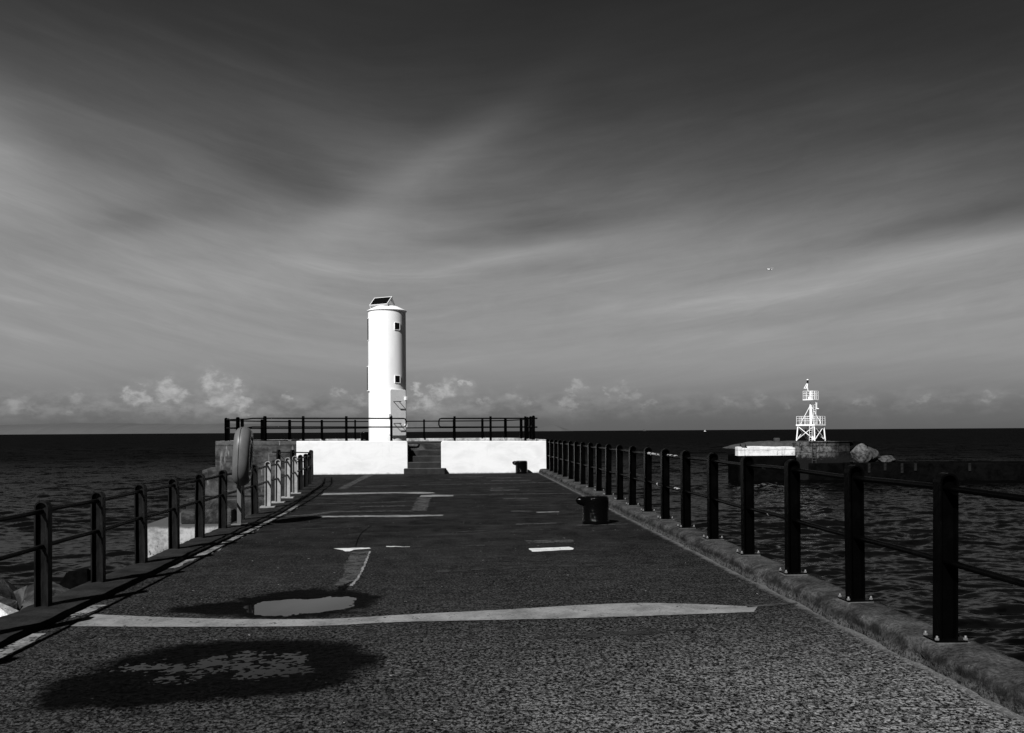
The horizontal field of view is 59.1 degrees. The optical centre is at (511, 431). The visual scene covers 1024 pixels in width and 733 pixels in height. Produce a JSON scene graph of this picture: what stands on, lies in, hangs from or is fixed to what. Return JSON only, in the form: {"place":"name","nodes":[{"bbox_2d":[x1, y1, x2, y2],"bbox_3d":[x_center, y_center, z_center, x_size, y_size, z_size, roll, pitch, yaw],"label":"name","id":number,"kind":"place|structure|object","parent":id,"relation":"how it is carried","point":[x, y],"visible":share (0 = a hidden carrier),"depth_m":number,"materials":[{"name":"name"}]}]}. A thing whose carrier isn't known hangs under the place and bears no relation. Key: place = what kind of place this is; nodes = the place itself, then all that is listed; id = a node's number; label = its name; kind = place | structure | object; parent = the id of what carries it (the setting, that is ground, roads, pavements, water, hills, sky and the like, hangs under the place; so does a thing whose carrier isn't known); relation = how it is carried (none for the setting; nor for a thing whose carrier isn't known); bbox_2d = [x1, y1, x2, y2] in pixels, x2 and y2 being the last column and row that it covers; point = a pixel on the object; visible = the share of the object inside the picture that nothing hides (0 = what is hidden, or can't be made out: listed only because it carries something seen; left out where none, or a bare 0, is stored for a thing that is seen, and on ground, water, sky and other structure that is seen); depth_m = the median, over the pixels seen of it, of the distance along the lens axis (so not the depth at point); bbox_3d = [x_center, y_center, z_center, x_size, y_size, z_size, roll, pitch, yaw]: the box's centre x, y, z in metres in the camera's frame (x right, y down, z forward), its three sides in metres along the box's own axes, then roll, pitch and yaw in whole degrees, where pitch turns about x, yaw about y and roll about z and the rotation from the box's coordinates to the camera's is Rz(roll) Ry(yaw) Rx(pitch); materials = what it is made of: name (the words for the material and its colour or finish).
{"place":"outdoors","nodes":[
{"label":"outdoors","id":0,"kind":"place"},
{"bbox_2d":[0,423,570,434],"bbox_3d":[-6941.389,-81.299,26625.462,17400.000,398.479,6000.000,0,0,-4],"label":"hills","id":1,"kind":"structure","parent":0,"point":[98,428],"depth_m":24351.85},
{"bbox_2d":[361,432,368,440],"bbox_3d":[-6.346,0.277,39.255,0.460,0.486,0.528,0,0,-28],"label":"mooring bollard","id":2,"kind":"object","parent":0,"point":[364,436],"visible":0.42,"depth_m":39.08,"materials":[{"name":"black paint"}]},
{"bbox_2d":[0,473,1023,732],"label":"pier deck","id":3,"kind":"structure","parent":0,"point":[788,667],"depth_m":6.68,"materials":[{"name":"grey asphalt"}]},
{"bbox_2d":[0,633,45,657],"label":"mortar strip","id":4,"kind":"object","parent":3,"relation":"on","point":[26,643],"visible":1,"depth_m":6.82,"materials":[{"name":"grey concrete"}]},
{"bbox_2d":[71,605,104,614],"bbox_3d":[-3.834,1.619,8.168,0.137,0.001,0.487,0,0,0],"label":"mortar strip","id":5,"kind":"object","parent":3,"relation":"on","point":[88,609],"visible":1,"depth_m":8.19,"materials":[{"name":"grey concrete"}]},
{"bbox_2d":[170,542,229,567],"bbox_3d":[-4.056,1.620,11.933,0.199,0.001,2.522,0,0,-4],"label":"mortar strip","id":6,"kind":"object","parent":3,"relation":"on","point":[207,552],"visible":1,"depth_m":11.95,"materials":[{"name":"grey concrete"}]},
{"bbox_2d":[229,528,258,539],"bbox_3d":[-4.202,1.621,14.229,0.200,0.001,1.683,0,0,-4],"label":"mortar strip","id":7,"kind":"object","parent":3,"relation":"on","point":[250,531],"visible":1,"depth_m":14.29,"materials":[{"name":"grey concrete"}]},
{"bbox_2d":[109,650,390,684],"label":"puddle","id":8,"kind":"object","parent":3,"relation":"on","point":[205,663],"visible":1,"depth_m":6.19,"materials":[{"name":"black liquid"}]},
{"bbox_2d":[256,505,297,526],"bbox_3d":[-4.459,1.623,17.549,0.196,0.001,4.682,0,0,-5],"label":"mortar strip","id":9,"kind":"object","parent":3,"relation":"on","point":[273,519],"visible":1,"depth_m":16.96,"materials":[{"name":"grey concrete"}]},
{"bbox_2d":[243,596,355,615],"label":"puddle","id":10,"kind":"object","parent":3,"relation":"on","point":[287,607],"visible":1,"depth_m":8.34,"materials":[{"name":"black liquid"}]},
{"bbox_2d":[281,510,398,516],"bbox_3d":[-3.354,1.616,17.940,2.763,0.001,0.876,0,0,-25],"label":"concrete patch","id":11,"kind":"object","parent":3,"relation":"on","point":[330,512],"visible":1,"depth_m":17.94,"materials":[{"name":"grey concrete"}]},
{"bbox_2d":[296,441,407,474],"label":"white wall","id":12,"kind":"structure","parent":3,"relation":"on","point":[355,457],"depth_m":34.17,"materials":[{"name":"white paint"}]},
{"bbox_2d":[335,551,368,585],"bbox_3d":[-1.884,1.607,10.741,0.277,0.001,2.745,0,0,-6],"label":"concrete patch","id":13,"kind":"object","parent":3,"relation":"on","point":[355,558],"visible":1,"depth_m":10.71,"materials":[{"name":"grey concrete"}]},
{"bbox_2d":[334,548,369,550],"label":"concrete patch","id":14,"kind":"object","parent":3,"relation":"on","point":[347,549],"visible":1,"depth_m":12.36,"materials":[{"name":"white paint"}]},
{"bbox_2d":[341,475,372,488],"bbox_3d":[-5.050,1.627,29.422,0.360,0.001,8.138,0,0,-4],"label":"concrete patch","id":15,"kind":"object","parent":3,"relation":"on","point":[351,483],"visible":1,"depth_m":28.57,"materials":[{"name":"grey concrete"}]},
{"bbox_2d":[306,501,412,504],"bbox_3d":[-3.361,1.616,20.367,2.544,0.001,0.255,0,0,-17],"label":"concrete patch","id":16,"kind":"object","parent":3,"relation":"on","point":[366,502],"visible":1,"depth_m":20.41,"materials":[{"name":"grey concrete"}]},
{"bbox_2d":[350,551,370,585],"bbox_3d":[-1.768,1.605,10.733,0.065,0.001,2.758,0,0,-5],"label":"concrete patch","id":17,"kind":"object","parent":3,"relation":"on","point":[357,578],"visible":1,"depth_m":10.39,"materials":[{"name":"grey concrete"}]},
{"bbox_2d":[322,492,432,494],"bbox_3d":[-3.469,1.617,23.442,2.939,0.001,0.817,0,0,-4],"label":"concrete patch","id":18,"kind":"object","parent":3,"relation":"on","point":[377,493],"visible":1,"depth_m":23.48,"materials":[{"name":"grey concrete"}]},
{"bbox_2d":[318,515,442,516],"bbox_3d":[-2.492,1.611,17.084,2.388,0.001,0.433,0,0,-4],"label":"concrete patch","id":19,"kind":"object","parent":3,"relation":"on","point":[383,516],"visible":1,"depth_m":17.09,"materials":[{"name":"grey concrete"}]},
{"bbox_2d":[360,505,407,506],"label":"concrete patch","id":20,"kind":"object","parent":3,"relation":"on","point":[382,506],"visible":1,"depth_m":19.33,"materials":[{"name":"grey concrete"}]},
{"bbox_2d":[70,603,756,626],"bbox_3d":[-0.745,1.599,7.856,5.941,0.001,0.733,0,0,-4],"label":"concrete band","id":21,"kind":"object","parent":3,"relation":"on","point":[621,610],"visible":1,"depth_m":7.78,"materials":[{"name":"grey concrete"}]},
{"bbox_2d":[412,497,430,510],"bbox_3d":[-2.009,1.607,20.110,0.397,0.001,3.835,0,0,-4],"label":"concrete patch","id":22,"kind":"object","parent":3,"relation":"on","point":[419,507],"visible":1,"depth_m":19.77,"materials":[{"name":"grey concrete"}]},
{"bbox_2d":[404,450,445,473],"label":"staircase","id":23,"kind":"structure","parent":3,"relation":"on","point":[424,461],"depth_m":34.36,"materials":[{"name":"concrete"}]},
{"bbox_2d":[420,495,452,496],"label":"concrete patch","id":24,"kind":"object","parent":3,"relation":"on","point":[434,495],"visible":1,"depth_m":22.50,"materials":[{"name":"grey concrete"}]},
{"bbox_2d":[441,441,545,473],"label":"white wall","id":25,"kind":"structure","parent":3,"relation":"on","point":[479,456],"depth_m":34.48,"materials":[{"name":"white paint"}]},
{"bbox_2d":[491,480,530,480],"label":"concrete patch","id":26,"kind":"object","parent":3,"relation":"on","point":[510,480],"visible":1,"depth_m":29.15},
{"bbox_2d":[512,461,527,473],"bbox_3d":[0.334,1.355,34.012,0.528,0.486,0.460,0,0,-43],"label":"mooring bollard","id":27,"kind":"object","parent":3,"relation":"on","point":[521,467],"visible":1,"depth_m":33.84,"materials":[{"name":"black metal"}]},
{"bbox_2d":[516,523,555,524],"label":"concrete patch","id":28,"kind":"object","parent":3,"relation":"on","point":[535,523],"visible":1,"depth_m":15.55,"materials":[{"name":"grey concrete"}]},
{"bbox_2d":[525,539,573,540],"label":"concrete patch","id":29,"kind":"object","parent":3,"relation":"on","point":[549,540],"visible":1,"depth_m":13.13,"materials":[{"name":"grey concrete"}]},
{"bbox_2d":[526,541,573,542],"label":"concrete patch","id":30,"kind":"object","parent":3,"relation":"on","point":[548,541],"visible":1,"depth_m":13.00,"materials":[{"name":"grey concrete"}]},
{"bbox_2d":[529,547,573,551],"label":"concrete patch","id":31,"kind":"object","parent":3,"relation":"on","point":[550,549],"visible":1,"depth_m":12.15,"materials":[{"name":"white paint"}]},
{"bbox_2d":[576,495,608,524],"bbox_3d":[1.407,1.348,15.530,0.528,0.486,0.460,0,0,24],"label":"mooring bollard","id":32,"kind":"object","parent":3,"relation":"on","point":[595,509],"visible":1,"depth_m":15.33,"materials":[{"name":"black metal"}]},
{"bbox_2d":[745,602,797,606],"bbox_3d":[2.370,1.580,8.221,0.546,0.001,0.086,0,0,-17],"label":"concrete band","id":33,"kind":"object","parent":3,"relation":"on","point":[772,604],"visible":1,"depth_m":8.22,"materials":[{"name":"grey concrete"}]},
{"bbox_2d":[0,428,1023,661],"bbox_3d":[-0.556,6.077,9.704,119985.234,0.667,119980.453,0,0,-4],"label":"sea","id":34,"kind":"structure","parent":0,"point":[56,469],"depth_m":79.78,"materials":[{"name":"liquid"}]},
{"bbox_2d":[147,467,284,556],"bbox_3d":[-10.107,4.554,34.645,6.797,6.220,5.600,0,0,-4],"label":"stepped foundation","id":35,"kind":"object","parent":34,"relation":"in","point":[158,536],"visible":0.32,"depth_m":32.66,"materials":[{"name":"concrete"}]},
{"bbox_2d":[215,438,545,496],"bbox_3d":[-5.621,3.987,39.679,13.280,7.297,10.900,0,0,-4],"label":"pier head","id":36,"kind":"object","parent":34,"relation":"in","point":[262,452],"visible":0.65,"depth_m":34.03},
{"bbox_2d":[224,415,537,440],"bbox_3d":[-5.693,-0.088,39.608,12.763,1.014,10.565,0,0,-4],"label":"railing","id":37,"kind":"object","parent":36,"relation":"on","point":[529,426],"visible":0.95,"depth_m":34.71,"materials":[{"name":"black metal"}]},
{"bbox_2d":[367,296,407,440],"bbox_3d":[-4.999,-2.434,36.192,1.633,5.890,1.733,0,0,-4],"label":"lighthouse","id":38,"kind":"object","parent":36,"relation":"on","point":[386,366],"visible":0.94,"depth_m":35.62,"materials":[{"name":"paint"}]},
{"bbox_2d":[367,318,369,340],"bbox_3d":[-5.695,-4.064,36.029,0.105,0.910,0.295,0,0,-19],"label":"window","id":39,"kind":"structure","parent":38,"relation":"in","point":[367,318],"depth_m":35.93,"materials":[{"name":"paint"}]},
{"bbox_2d":[367,366,369,390],"bbox_3d":[-5.699,-2.094,36.024,0.140,1.000,0.295,0,0,-19],"label":"window","id":40,"kind":"structure","parent":38,"relation":"in","point":[368,367],"depth_m":35.88,"materials":[{"name":"paint"}]},
{"bbox_2d":[394,322,399,329],"bbox_3d":[-4.561,-4.144,35.709,0.260,0.304,0.102,0,0,-40],"label":"window","id":41,"kind":"structure","parent":38,"relation":"in","point":[396,325],"depth_m":35.65,"materials":[{"name":"glass"}]},
{"bbox_2d":[394,375,400,382],"bbox_3d":[-4.548,-2.049,35.709,0.260,0.304,0.102,0,0,-40],"label":"window","id":42,"kind":"structure","parent":38,"relation":"in","point":[397,378],"depth_m":35.67,"materials":[{"name":"glass"}]},
{"bbox_2d":[388,389,407,435],"bbox_3d":[-4.504,-0.735,35.613,0.860,1.820,0.255,0,0,-40],"label":"door","id":43,"kind":"structure","parent":38,"relation":"in","point":[397,398],"depth_m":35.62,"materials":[{"name":"paint"}]},
{"bbox_2d":[723,438,852,480],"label":"harbour pier","id":44,"kind":"structure","parent":34,"relation":"in","point":[828,456],"depth_m":107.79,"materials":[{"name":"black concrete"}]},
{"bbox_2d":[796,379,825,440],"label":"beacon tower","id":45,"kind":"structure","parent":44,"relation":"on","point":[810,408],"depth_m":110.25,"materials":[{"name":"white metal"}]},
{"bbox_2d":[850,441,867,451],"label":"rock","id":46,"kind":"object","parent":44,"relation":"on","point":[853,444],"visible":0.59,"depth_m":108.49,"materials":[{"name":"black stone"}]},
{"bbox_2d":[843,461,1023,480],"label":"breakwater","id":47,"kind":"object","parent":34,"relation":"in","point":[960,470],"visible":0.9,"depth_m":106.19,"materials":[{"name":"black stone"}]},
{"bbox_2d":[850,443,872,461],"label":"rock","id":48,"kind":"object","parent":47,"relation":"on","point":[860,452],"visible":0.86,"depth_m":107.69,"materials":[{"name":"grey stone"}]},
{"bbox_2d":[868,446,880,461],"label":"rock","id":49,"kind":"object","parent":47,"relation":"on","point":[875,454],"visible":0.59,"depth_m":108.45,"materials":[{"name":"grey stone"}]},
{"bbox_2d":[878,455,895,461],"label":"rock","id":50,"kind":"object","parent":47,"relation":"on","point":[887,458],"visible":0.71,"depth_m":108.34,"materials":[{"name":"grey stone"}]},
{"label":"pier wall","id":51,"kind":"structure","parent":34,"relation":"in","visible":0},
{"bbox_2d":[0,474,322,647],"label":"coping","id":52,"kind":"object","parent":51,"relation":"on","point":[23,622],"visible":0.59,"depth_m":9.80,"materials":[{"name":"concrete"}]},
{"bbox_2d":[0,450,313,606],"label":"railing","id":53,"kind":"object","parent":52,"relation":"on","point":[44,543],"visible":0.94,"depth_m":10.86,"materials":[{"name":"black metal"}]},
{"bbox_2d":[231,427,252,524],"bbox_3d":[-4.591,0.757,15.405,0.358,1.671,0.803,0,0,-4],"label":"lifebuoy station","id":54,"kind":"object","parent":52,"relation":"on","point":[242,460],"visible":1,"depth_m":15.11,"materials":[{"name":"grey"}]},
{"bbox_2d":[539,469,1023,716],"bbox_3d":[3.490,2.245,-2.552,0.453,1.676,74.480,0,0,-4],"label":"kerb","id":55,"kind":"structure","parent":51,"relation":"on","point":[988,673],"depth_m":7.09,"materials":[{"name":"concrete"}]},
{"bbox_2d":[545,439,1023,646],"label":"railing","id":56,"kind":"object","parent":55,"relation":"on","point":[947,490],"visible":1,"depth_m":9.01,"materials":[{"name":"black metal"}]},
{"bbox_3d":[-8.131,6.096,11.522,7.100,7.395,20.000,0,0,-4],"label":"rubble bed","id":57,"kind":"object","parent":34,"relation":"in","visible":0},
{"bbox_2d":[0,577,17,600],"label":"rock","id":58,"kind":"object","parent":57,"relation":"on","point":[7,589],"visible":0.07,"depth_m":13.80,"materials":[{"name":"grey stone"}]},
{"bbox_2d":[0,596,19,610],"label":"rock","id":59,"kind":"object","parent":58,"relation":"on","point":[12,603],"visible":0.2,"depth_m":13.14,"materials":[{"name":"grey stone"}]},
{"bbox_2d":[14,585,28,608],"bbox_3d":[-7.462,2.679,13.980,0.742,0.629,0.592,0,0,24],"label":"rock","id":60,"kind":"object","parent":58,"relation":"on","point":[19,594],"visible":0.06,"depth_m":13.79,"materials":[{"name":"grey stone"}]},
{"bbox_2d":[0,603,17,616],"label":"rock","id":61,"kind":"object","parent":57,"relation":"on","point":[5,610],"visible":0.2,"depth_m":11.88,"materials":[{"name":"white stone"}]},
{"bbox_2d":[20,581,69,609],"bbox_3d":[-6.910,2.630,13.628,0.867,0.714,0.906,0,0,-22],"label":"rock","id":62,"kind":"object","parent":57,"relation":"on","point":[28,598],"visible":0.14,"depth_m":13.43,"materials":[{"name":"grey stone"}]},
{"bbox_2d":[59,569,90,588],"bbox_3d":[-7.079,2.662,15.041,0.732,0.800,0.983,0,0,12],"label":"rock","id":63,"kind":"object","parent":57,"relation":"on","point":[71,579],"visible":0.2,"depth_m":14.78,"materials":[{"name":"black stone"}]},
{"bbox_2d":[0,0,1023,431],"label":"sky","id":64,"kind":"structure","parent":0,"point":[577,213],"materials":[{"name":"grey"}]}
]}

